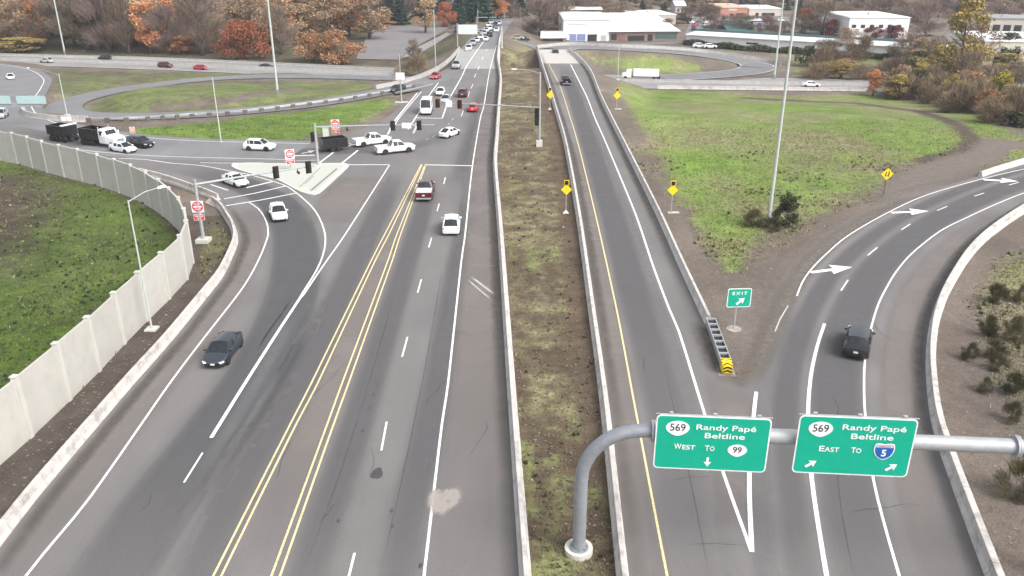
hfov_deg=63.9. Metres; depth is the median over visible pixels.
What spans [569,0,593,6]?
tree
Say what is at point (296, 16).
tree
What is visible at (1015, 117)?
bush
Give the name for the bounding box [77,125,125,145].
dump truck
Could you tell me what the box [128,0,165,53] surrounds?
tree
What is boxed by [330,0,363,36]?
tree
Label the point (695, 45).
suv
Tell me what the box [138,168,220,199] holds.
concrete barrier
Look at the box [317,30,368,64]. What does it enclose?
tree
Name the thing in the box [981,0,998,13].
tree
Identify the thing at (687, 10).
tree
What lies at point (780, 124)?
light mast
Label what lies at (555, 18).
tree
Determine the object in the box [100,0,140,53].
tree
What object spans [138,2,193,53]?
tree
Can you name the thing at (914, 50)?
bush
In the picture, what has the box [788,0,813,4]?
tree
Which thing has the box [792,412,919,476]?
guide sign
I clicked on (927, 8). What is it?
tree
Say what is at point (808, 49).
bush
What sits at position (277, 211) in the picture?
car
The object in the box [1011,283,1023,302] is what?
shrub
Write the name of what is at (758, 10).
store
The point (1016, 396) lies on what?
dry grass
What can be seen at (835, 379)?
traffic film
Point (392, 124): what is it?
traffic signal
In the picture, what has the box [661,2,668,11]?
evergreen tree
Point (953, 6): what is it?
tree
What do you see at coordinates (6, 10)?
tree
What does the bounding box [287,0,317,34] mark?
tree
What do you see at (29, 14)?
tree
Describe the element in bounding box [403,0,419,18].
tree
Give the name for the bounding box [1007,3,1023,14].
tree
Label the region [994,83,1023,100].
bush
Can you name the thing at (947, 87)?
bush
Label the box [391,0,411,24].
evergreen tree
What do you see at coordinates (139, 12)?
tree
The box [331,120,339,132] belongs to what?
do not enter sign
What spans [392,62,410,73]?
bush
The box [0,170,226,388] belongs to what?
weeds
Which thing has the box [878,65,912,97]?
bush
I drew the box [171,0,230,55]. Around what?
tree
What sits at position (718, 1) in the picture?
tree
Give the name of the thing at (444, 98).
car
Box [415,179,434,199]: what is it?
pickup truck
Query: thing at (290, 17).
tree
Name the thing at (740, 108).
ground
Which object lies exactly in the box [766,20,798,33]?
tree
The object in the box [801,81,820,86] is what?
car
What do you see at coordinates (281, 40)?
tree
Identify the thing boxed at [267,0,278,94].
light mast
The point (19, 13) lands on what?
tree
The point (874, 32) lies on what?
tree
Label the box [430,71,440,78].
car
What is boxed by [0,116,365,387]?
grass
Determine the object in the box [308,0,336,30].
tree
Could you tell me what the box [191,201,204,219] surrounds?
do not enter sign
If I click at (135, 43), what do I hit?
tree
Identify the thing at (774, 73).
light mast
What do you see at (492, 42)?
road
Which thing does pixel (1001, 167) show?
concrete barrier
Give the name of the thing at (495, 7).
tree
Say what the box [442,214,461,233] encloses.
suv
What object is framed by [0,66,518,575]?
road
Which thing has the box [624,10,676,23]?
shop building
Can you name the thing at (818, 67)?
bush
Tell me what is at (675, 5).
shop building
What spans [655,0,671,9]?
tree
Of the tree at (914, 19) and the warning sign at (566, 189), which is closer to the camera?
the warning sign at (566, 189)
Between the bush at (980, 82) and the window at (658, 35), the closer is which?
the bush at (980, 82)
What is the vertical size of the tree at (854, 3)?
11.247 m
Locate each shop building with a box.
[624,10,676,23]
[670,1,686,12]
[969,14,1023,30]
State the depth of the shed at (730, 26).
328.50 m
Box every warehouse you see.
[558,12,610,40]
[603,12,679,40]
[821,11,910,38]
[951,31,1023,65]
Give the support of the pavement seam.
on the dark traffic film at (296, 265)
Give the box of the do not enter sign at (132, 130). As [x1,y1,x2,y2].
[129,127,134,133]
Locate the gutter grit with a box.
[33,61,1016,521]
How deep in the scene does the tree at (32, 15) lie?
309.74 m
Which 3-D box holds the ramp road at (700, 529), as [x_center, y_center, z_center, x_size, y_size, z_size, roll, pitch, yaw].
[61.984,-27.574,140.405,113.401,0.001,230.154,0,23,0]
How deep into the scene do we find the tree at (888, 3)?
380.37 m
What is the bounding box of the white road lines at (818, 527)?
[0,31,1022,575]
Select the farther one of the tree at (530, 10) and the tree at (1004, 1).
the tree at (1004, 1)
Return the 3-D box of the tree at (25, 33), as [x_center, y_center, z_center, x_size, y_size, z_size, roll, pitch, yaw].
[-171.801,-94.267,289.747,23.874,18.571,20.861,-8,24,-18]
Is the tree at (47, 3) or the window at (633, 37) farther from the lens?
the window at (633, 37)
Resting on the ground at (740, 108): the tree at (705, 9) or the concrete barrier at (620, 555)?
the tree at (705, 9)
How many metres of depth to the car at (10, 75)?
213.10 m
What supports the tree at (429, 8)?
on the ground at (740, 108)
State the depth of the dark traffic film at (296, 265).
62.52 m
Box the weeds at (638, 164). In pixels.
[0,146,1023,477]
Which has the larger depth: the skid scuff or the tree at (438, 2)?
the tree at (438, 2)
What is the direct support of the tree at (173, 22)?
on the ground at (740, 108)
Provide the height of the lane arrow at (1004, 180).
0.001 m
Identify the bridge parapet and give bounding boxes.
[375,46,459,88]
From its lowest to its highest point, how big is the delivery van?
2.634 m
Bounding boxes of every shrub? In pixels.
[742,207,767,227]
[765,216,782,232]
[771,192,799,227]
[835,26,862,41]
[960,339,982,360]
[976,376,994,393]
[978,314,1000,337]
[983,337,1012,357]
[986,281,1011,303]
[986,352,1012,372]
[992,457,1023,504]
[1000,399,1023,424]
[1001,313,1023,342]
[1001,370,1023,395]
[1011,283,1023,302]
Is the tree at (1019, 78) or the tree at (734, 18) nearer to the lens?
the tree at (1019, 78)
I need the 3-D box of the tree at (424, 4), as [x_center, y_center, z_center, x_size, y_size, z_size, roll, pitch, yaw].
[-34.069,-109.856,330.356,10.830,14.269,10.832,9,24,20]
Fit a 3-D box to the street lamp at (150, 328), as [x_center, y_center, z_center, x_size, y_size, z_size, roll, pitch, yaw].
[-28.480,-2.270,65.273,1.205,11.382,3.918,11,25,24]
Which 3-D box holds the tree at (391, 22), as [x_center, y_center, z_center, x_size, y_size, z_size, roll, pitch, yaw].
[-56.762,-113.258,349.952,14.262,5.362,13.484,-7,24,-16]
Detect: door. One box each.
[588,34,596,40]
[601,35,605,40]
[648,34,652,40]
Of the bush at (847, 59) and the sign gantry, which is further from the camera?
the bush at (847, 59)
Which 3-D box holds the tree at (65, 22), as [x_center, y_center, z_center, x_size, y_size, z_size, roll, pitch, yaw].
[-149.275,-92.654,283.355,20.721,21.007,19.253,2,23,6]
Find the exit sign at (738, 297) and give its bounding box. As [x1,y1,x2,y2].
[726,288,751,331]
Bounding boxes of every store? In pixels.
[707,3,747,16]
[741,5,780,15]
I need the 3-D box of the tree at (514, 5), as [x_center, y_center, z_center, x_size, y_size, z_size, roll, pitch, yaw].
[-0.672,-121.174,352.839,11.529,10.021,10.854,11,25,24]
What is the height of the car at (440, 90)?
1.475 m
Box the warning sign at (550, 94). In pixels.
[547,87,553,109]
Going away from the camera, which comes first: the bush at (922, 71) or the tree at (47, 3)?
the bush at (922, 71)
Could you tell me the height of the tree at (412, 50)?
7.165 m
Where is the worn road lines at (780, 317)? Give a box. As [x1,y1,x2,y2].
[425,118,788,331]
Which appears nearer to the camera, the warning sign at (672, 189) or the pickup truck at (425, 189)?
the warning sign at (672, 189)
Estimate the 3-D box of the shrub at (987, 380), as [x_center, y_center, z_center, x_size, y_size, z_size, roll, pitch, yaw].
[32.825,6.720,56.790,1.211,1.396,1.560,13,26,28]
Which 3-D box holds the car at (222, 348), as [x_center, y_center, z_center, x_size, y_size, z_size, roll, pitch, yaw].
[-21.709,4.397,61.634,2.120,1.475,4.830,0,23,1]
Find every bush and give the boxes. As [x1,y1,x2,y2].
[0,37,45,53]
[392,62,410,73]
[401,53,431,75]
[794,45,821,65]
[798,61,832,79]
[810,43,836,76]
[822,59,861,78]
[831,58,863,72]
[842,64,874,79]
[844,32,874,60]
[868,55,913,79]
[870,75,888,87]
[874,57,898,72]
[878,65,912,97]
[881,74,911,99]
[883,71,927,100]
[883,84,915,97]
[899,48,942,67]
[905,50,934,67]
[909,69,930,99]
[910,62,930,72]
[914,80,943,103]
[918,39,945,66]
[918,70,951,101]
[926,63,944,84]
[927,81,964,104]
[928,88,971,112]
[930,32,959,64]
[936,90,975,106]
[941,73,965,102]
[949,81,978,112]
[954,80,983,111]
[957,74,999,96]
[958,70,979,84]
[959,45,997,69]
[965,71,986,83]
[971,95,1016,122]
[973,62,1011,90]
[973,89,1002,111]
[989,32,1022,63]
[991,60,1023,75]
[992,53,1023,67]
[992,110,1023,127]
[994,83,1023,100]
[1002,85,1023,112]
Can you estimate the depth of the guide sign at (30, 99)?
140.82 m
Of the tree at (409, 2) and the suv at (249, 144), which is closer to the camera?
the suv at (249, 144)
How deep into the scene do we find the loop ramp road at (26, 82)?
166.89 m
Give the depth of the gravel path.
295.55 m
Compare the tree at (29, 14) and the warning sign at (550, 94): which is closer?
the warning sign at (550, 94)
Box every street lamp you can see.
[27,67,70,114]
[127,185,166,331]
[212,77,221,142]
[433,10,435,66]
[500,27,502,47]
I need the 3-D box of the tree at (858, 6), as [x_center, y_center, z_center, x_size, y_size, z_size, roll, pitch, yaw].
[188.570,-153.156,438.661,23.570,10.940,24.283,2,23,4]
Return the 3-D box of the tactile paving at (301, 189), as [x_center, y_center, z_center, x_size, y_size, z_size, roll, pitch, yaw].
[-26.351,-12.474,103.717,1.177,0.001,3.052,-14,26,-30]
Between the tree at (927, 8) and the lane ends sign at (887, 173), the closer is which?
the lane ends sign at (887, 173)
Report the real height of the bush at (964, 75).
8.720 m
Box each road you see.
[0,45,776,162]
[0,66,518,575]
[461,18,513,48]
[536,49,1023,575]
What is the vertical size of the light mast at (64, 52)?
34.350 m
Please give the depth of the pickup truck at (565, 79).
182.99 m
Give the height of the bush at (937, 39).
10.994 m
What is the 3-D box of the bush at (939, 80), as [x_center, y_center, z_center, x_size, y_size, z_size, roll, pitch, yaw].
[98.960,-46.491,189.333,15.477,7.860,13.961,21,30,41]
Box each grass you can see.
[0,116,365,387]
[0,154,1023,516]
[1,126,1023,570]
[499,83,615,575]
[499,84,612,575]
[690,231,1023,438]
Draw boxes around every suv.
[0,107,8,118]
[126,134,154,148]
[157,61,172,67]
[243,138,276,151]
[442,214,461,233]
[458,87,467,96]
[465,44,471,49]
[469,39,475,45]
[510,34,523,39]
[692,43,703,47]
[703,43,716,48]
[842,325,874,358]
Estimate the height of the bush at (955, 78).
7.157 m
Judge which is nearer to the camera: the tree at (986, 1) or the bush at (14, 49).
the bush at (14, 49)
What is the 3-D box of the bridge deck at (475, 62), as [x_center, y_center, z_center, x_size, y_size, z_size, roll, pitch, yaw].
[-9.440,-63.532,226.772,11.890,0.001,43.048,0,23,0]
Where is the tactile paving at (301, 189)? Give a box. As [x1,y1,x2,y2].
[295,187,307,191]
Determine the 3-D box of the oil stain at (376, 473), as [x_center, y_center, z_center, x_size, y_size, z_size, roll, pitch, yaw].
[-7.903,10.835,48.081,0.709,0.001,1.124,0,23,0]
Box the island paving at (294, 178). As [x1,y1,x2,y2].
[238,164,343,191]
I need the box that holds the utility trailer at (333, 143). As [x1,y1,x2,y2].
[318,135,354,151]
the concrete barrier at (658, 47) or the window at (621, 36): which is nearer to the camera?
the concrete barrier at (658, 47)
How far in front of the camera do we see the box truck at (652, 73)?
225.36 m
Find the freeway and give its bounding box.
[0,56,1023,91]
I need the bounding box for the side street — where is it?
[514,39,682,48]
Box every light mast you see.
[53,0,65,54]
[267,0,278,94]
[766,0,797,226]
[773,0,783,78]
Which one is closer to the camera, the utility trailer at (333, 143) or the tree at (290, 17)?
the utility trailer at (333, 143)
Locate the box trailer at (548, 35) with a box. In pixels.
[540,31,568,40]
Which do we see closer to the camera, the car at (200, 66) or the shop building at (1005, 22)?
the car at (200, 66)
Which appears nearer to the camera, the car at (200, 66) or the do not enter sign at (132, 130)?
the do not enter sign at (132, 130)
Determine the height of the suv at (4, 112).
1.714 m
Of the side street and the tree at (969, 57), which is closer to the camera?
the tree at (969, 57)
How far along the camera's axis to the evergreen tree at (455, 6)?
367.95 m
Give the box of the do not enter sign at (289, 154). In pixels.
[284,149,294,168]
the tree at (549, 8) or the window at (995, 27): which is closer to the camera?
the tree at (549, 8)
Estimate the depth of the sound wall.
64.80 m
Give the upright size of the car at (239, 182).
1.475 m
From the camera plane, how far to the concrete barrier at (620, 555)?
56.32 m
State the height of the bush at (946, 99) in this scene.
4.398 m
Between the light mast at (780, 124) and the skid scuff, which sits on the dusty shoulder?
the skid scuff
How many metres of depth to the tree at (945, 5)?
401.23 m
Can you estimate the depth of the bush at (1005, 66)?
226.12 m
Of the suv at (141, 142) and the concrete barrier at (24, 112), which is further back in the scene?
the concrete barrier at (24, 112)
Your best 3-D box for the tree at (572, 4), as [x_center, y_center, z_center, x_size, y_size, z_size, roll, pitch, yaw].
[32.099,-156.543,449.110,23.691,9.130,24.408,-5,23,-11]
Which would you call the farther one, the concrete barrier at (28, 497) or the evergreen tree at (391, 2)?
the evergreen tree at (391, 2)
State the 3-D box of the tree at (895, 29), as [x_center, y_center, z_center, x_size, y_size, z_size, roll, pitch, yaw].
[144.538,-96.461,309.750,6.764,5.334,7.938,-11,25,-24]
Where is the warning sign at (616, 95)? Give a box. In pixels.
[613,88,620,108]
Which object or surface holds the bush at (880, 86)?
on the ground at (740, 108)
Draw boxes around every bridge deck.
[451,49,497,68]
[539,50,580,62]
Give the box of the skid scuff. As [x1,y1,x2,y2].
[470,279,491,296]
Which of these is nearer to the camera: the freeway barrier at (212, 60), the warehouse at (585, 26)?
the freeway barrier at (212, 60)
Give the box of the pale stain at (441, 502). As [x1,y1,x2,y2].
[428,488,460,513]
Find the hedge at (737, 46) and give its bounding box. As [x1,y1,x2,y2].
[682,39,904,59]
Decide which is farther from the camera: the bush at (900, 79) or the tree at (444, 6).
the tree at (444, 6)
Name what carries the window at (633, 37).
in the warehouse at (648, 26)
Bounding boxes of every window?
[611,34,616,39]
[618,33,624,39]
[628,35,643,40]
[655,33,676,37]
[762,13,774,15]
[992,25,1000,30]
[1003,25,1010,30]
[1013,25,1021,30]
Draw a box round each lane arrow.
[810,265,850,273]
[891,208,926,214]
[983,178,1014,182]
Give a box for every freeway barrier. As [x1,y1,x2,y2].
[0,53,394,70]
[0,57,1023,86]
[657,85,885,91]
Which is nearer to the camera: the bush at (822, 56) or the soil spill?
the soil spill
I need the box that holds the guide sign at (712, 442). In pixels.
[653,411,772,472]
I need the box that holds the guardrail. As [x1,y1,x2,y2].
[86,84,414,122]
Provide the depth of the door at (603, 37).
304.51 m
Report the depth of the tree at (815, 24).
321.71 m
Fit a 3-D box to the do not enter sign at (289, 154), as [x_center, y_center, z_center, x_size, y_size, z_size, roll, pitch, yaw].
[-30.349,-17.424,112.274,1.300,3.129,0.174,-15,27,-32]
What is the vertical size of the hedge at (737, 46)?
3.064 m
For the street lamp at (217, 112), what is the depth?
127.35 m
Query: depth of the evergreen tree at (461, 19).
293.95 m
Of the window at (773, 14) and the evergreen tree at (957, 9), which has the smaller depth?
the evergreen tree at (957, 9)
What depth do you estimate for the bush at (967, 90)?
160.61 m
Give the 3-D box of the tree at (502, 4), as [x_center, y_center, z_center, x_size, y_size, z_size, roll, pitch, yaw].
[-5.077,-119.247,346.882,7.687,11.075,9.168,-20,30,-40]
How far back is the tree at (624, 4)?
369.37 m
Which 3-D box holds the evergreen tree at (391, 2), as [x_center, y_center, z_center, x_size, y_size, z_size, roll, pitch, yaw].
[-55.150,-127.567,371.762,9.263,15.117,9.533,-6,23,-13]
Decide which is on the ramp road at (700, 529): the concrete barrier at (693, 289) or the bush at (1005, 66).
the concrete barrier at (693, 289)
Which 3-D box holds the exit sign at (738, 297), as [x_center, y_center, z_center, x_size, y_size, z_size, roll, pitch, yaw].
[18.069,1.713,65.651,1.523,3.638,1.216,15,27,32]
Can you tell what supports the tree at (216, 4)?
on the ground at (740, 108)
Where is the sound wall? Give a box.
[0,131,194,464]
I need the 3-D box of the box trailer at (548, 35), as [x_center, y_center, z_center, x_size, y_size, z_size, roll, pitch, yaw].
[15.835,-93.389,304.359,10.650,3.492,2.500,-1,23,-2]
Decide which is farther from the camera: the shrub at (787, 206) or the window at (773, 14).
the window at (773, 14)
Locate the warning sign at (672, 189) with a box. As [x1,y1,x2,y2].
[667,181,678,213]
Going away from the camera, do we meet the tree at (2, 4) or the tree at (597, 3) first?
the tree at (2, 4)
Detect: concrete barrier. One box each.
[0,196,237,546]
[21,107,87,121]
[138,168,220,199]
[493,45,531,575]
[536,42,780,64]
[537,46,628,575]
[567,48,710,323]
[925,204,1023,575]
[978,158,1023,176]
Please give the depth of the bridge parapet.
193.74 m
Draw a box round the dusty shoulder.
[66,101,969,500]
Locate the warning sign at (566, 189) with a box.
[561,180,571,213]
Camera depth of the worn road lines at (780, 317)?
68.41 m
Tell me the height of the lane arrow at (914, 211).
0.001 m
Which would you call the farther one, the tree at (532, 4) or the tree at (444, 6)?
the tree at (532, 4)
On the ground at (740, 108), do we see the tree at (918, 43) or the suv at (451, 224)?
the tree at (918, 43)
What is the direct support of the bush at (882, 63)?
on the ground at (740, 108)
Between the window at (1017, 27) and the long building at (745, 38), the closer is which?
the long building at (745, 38)
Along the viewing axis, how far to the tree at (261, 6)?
289.40 m
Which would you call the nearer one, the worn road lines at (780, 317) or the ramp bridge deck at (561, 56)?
the worn road lines at (780, 317)
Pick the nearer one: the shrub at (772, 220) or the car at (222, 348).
the car at (222, 348)
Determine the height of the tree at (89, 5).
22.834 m
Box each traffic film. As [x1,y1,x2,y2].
[59,81,1023,482]
[164,181,317,479]
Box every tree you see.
[0,0,14,44]
[0,0,35,47]
[0,0,57,46]
[0,1,52,23]
[0,3,15,30]
[0,31,17,47]
[14,0,46,46]
[29,3,79,45]
[35,6,53,36]
[38,0,91,47]
[39,9,72,29]
[43,0,105,49]
[68,10,106,46]
[69,0,130,51]
[78,0,132,47]
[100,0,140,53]
[103,0,156,45]
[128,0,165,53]
[129,0,177,42]
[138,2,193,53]
[154,0,191,34]
[165,1,204,44]
[166,34,196,53]
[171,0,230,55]
[175,0,228,43]
[205,4,247,46]
[209,19,273,58]
[214,0,238,27]
[222,0,269,47]
[226,0,262,22]
[238,0,288,43]
[261,2,300,54]
[262,0,306,37]
[266,0,297,25]
[287,0,315,36]
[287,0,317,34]
[289,28,331,62]
[302,0,348,33]
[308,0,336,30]
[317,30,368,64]
[329,0,379,32]
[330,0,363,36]
[340,0,392,38]
[366,18,395,25]
[368,0,395,23]
[383,0,395,23]
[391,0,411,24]
[396,0,418,12]
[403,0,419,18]
[405,39,421,56]
[410,0,420,17]
[411,0,436,32]
[417,0,438,19]
[433,1,458,26]
[435,0,450,18]
[448,0,464,23]
[454,0,467,32]
[464,0,478,22]
[474,0,495,20]
[489,0,503,17]
[490,0,509,18]
[504,0,519,17]
[507,0,564,34]
[512,0,530,15]
[525,2,535,13]
[526,0,541,14]
[537,0,588,24]
[561,0,586,8]
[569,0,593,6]
[577,0,618,12]
[600,0,638,12]
[613,3,640,9]
[638,0,646,9]
[638,0,660,9]
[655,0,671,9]
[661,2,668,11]
[662,18,680,26]
[674,6,699,23]
[688,0,725,5]
[693,3,724,18]
[698,13,728,29]
[708,0,728,2]
[725,12,757,28]
[752,14,785,32]
[754,0,785,8]
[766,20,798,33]
[781,0,791,9]
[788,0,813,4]
[789,8,814,32]
[796,0,803,15]
[796,0,845,34]
[798,0,828,8]
[804,0,820,13]
[813,38,856,62]
[823,19,838,35]
[832,0,860,10]
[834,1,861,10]
[847,0,879,10]
[859,0,909,13]
[864,26,885,37]
[866,69,886,95]
[883,25,905,38]
[884,30,930,57]
[888,4,928,28]
[893,0,916,10]
[903,37,932,55]
[908,49,962,77]
[909,0,952,36]
[933,0,955,17]
[933,0,995,73]
[940,47,955,73]
[942,2,958,14]
[949,1,963,17]
[952,50,988,75]
[965,23,1003,50]
[980,3,1021,13]
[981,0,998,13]
[987,69,1014,92]
[992,0,1021,12]
[1003,63,1023,88]
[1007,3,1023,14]
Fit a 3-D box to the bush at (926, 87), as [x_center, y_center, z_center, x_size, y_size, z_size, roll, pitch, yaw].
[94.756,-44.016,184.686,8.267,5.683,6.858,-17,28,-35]
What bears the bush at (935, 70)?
on the ground at (740, 108)
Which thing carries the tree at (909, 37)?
on the ground at (740, 108)
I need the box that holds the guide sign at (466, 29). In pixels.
[456,23,479,46]
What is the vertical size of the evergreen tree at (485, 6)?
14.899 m
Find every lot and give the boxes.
[356,26,449,59]
[684,16,940,36]
[917,34,952,41]
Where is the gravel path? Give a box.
[400,33,451,58]
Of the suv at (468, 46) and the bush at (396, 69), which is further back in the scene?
the suv at (468, 46)
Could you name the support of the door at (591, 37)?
in the warehouse at (585, 26)
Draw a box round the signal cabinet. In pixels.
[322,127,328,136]
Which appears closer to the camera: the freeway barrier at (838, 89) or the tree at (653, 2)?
the freeway barrier at (838, 89)
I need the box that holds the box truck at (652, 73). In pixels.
[622,68,659,78]
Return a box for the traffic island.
[231,163,348,194]
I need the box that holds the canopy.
[568,7,602,11]
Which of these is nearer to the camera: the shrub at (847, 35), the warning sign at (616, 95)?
the warning sign at (616, 95)
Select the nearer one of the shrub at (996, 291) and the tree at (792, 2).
the shrub at (996, 291)
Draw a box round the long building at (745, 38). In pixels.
[685,29,947,53]
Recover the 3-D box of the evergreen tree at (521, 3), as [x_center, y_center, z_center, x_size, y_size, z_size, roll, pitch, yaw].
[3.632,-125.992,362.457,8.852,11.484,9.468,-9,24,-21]
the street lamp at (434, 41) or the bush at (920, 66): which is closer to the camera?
the bush at (920, 66)
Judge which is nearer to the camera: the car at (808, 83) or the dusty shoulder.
the dusty shoulder
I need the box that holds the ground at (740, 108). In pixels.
[0,0,1023,575]
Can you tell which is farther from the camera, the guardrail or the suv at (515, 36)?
the suv at (515, 36)
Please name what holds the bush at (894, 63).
on the ground at (740, 108)
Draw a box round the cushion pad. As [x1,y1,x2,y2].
[702,325,735,376]
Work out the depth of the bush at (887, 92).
195.78 m
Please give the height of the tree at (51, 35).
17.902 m
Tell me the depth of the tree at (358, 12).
329.31 m
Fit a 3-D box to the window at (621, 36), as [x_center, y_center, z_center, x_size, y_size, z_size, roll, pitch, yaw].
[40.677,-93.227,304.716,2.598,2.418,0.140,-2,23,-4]
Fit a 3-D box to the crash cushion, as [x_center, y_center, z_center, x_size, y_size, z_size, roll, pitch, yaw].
[15.786,4.286,62.751,0.790,0.756,8.152,2,23,4]
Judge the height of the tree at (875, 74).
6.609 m
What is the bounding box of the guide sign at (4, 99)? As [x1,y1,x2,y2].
[0,95,10,103]
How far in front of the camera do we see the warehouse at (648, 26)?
308.77 m
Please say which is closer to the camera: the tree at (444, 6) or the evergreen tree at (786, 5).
the tree at (444, 6)
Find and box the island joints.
[299,168,336,189]
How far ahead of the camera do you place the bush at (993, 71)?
191.26 m
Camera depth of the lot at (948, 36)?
318.49 m
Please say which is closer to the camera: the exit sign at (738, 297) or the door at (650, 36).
the exit sign at (738, 297)
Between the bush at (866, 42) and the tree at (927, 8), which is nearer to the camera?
the bush at (866, 42)
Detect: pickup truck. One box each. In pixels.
[351,132,391,146]
[373,139,415,154]
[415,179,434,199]
[451,60,460,68]
[561,75,570,84]
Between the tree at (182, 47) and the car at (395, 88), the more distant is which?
the tree at (182, 47)
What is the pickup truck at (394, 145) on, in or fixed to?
on the road at (144, 510)
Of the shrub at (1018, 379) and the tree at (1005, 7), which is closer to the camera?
the shrub at (1018, 379)
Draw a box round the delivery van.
[419,96,432,114]
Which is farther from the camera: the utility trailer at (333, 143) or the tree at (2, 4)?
the tree at (2, 4)
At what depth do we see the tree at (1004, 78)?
171.85 m
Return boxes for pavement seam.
[262,306,286,341]
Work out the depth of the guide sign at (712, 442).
38.15 m
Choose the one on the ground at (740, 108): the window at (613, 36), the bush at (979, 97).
the bush at (979, 97)
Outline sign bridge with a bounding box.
[565,420,1023,560]
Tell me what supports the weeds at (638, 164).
on the ground at (740, 108)
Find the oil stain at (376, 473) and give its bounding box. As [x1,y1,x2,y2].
[370,467,382,478]
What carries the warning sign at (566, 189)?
on the ground at (740, 108)
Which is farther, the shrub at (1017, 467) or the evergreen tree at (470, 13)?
the evergreen tree at (470, 13)
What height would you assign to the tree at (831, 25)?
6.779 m
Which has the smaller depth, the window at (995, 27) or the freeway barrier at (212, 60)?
the freeway barrier at (212, 60)
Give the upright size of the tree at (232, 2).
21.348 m
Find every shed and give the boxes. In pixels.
[720,20,756,31]
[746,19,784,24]
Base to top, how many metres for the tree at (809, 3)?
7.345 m
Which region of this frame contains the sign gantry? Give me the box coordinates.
[0,103,43,106]
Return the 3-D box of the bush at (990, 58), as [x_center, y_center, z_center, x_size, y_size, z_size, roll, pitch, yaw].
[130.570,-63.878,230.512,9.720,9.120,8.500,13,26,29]
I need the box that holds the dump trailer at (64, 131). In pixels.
[45,122,81,142]
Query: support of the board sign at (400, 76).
on the ground at (740, 108)
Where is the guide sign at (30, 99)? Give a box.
[16,95,46,103]
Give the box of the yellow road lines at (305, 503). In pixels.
[212,65,668,575]
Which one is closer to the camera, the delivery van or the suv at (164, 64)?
the delivery van
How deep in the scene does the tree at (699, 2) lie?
444.24 m
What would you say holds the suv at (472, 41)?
on the road at (492, 42)
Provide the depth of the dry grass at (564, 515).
59.58 m
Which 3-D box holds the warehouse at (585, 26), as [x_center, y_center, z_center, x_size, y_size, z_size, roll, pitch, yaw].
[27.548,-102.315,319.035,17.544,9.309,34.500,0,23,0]
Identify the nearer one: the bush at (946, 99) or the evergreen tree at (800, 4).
the bush at (946, 99)
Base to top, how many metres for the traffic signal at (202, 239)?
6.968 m
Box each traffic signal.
[193,161,314,243]
[310,120,434,164]
[435,68,541,146]
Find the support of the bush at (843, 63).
on the ground at (740, 108)
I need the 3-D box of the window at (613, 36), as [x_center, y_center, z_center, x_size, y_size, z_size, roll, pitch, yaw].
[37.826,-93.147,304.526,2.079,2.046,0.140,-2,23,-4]
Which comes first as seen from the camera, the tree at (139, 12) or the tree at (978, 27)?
the tree at (978, 27)
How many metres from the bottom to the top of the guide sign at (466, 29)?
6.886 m
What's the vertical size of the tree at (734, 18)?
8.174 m
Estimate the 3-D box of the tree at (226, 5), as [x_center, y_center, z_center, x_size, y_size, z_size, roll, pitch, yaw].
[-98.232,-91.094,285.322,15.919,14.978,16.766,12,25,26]
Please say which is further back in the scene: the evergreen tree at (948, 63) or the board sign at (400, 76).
the evergreen tree at (948, 63)
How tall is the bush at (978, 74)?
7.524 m
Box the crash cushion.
[705,317,732,373]
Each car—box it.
[6,73,14,79]
[39,58,53,62]
[97,55,111,59]
[108,141,137,153]
[193,64,208,69]
[202,331,242,366]
[221,172,248,187]
[259,63,273,66]
[269,202,287,221]
[388,84,405,91]
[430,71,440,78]
[435,87,444,95]
[439,127,459,137]
[440,94,450,102]
[468,102,477,111]
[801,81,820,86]
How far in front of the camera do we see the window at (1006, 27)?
340.45 m
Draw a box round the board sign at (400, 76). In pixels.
[395,54,407,102]
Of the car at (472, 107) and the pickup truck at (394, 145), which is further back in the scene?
the car at (472, 107)
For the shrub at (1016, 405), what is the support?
on the ground at (740, 108)
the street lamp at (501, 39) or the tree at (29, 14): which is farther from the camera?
the tree at (29, 14)
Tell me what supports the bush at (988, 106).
on the ground at (740, 108)
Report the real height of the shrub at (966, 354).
1.635 m
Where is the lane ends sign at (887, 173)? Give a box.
[881,168,892,194]
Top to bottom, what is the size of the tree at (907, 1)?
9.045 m
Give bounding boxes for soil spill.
[697,206,892,382]
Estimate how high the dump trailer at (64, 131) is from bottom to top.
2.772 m
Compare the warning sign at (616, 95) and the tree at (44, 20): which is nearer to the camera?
the warning sign at (616, 95)

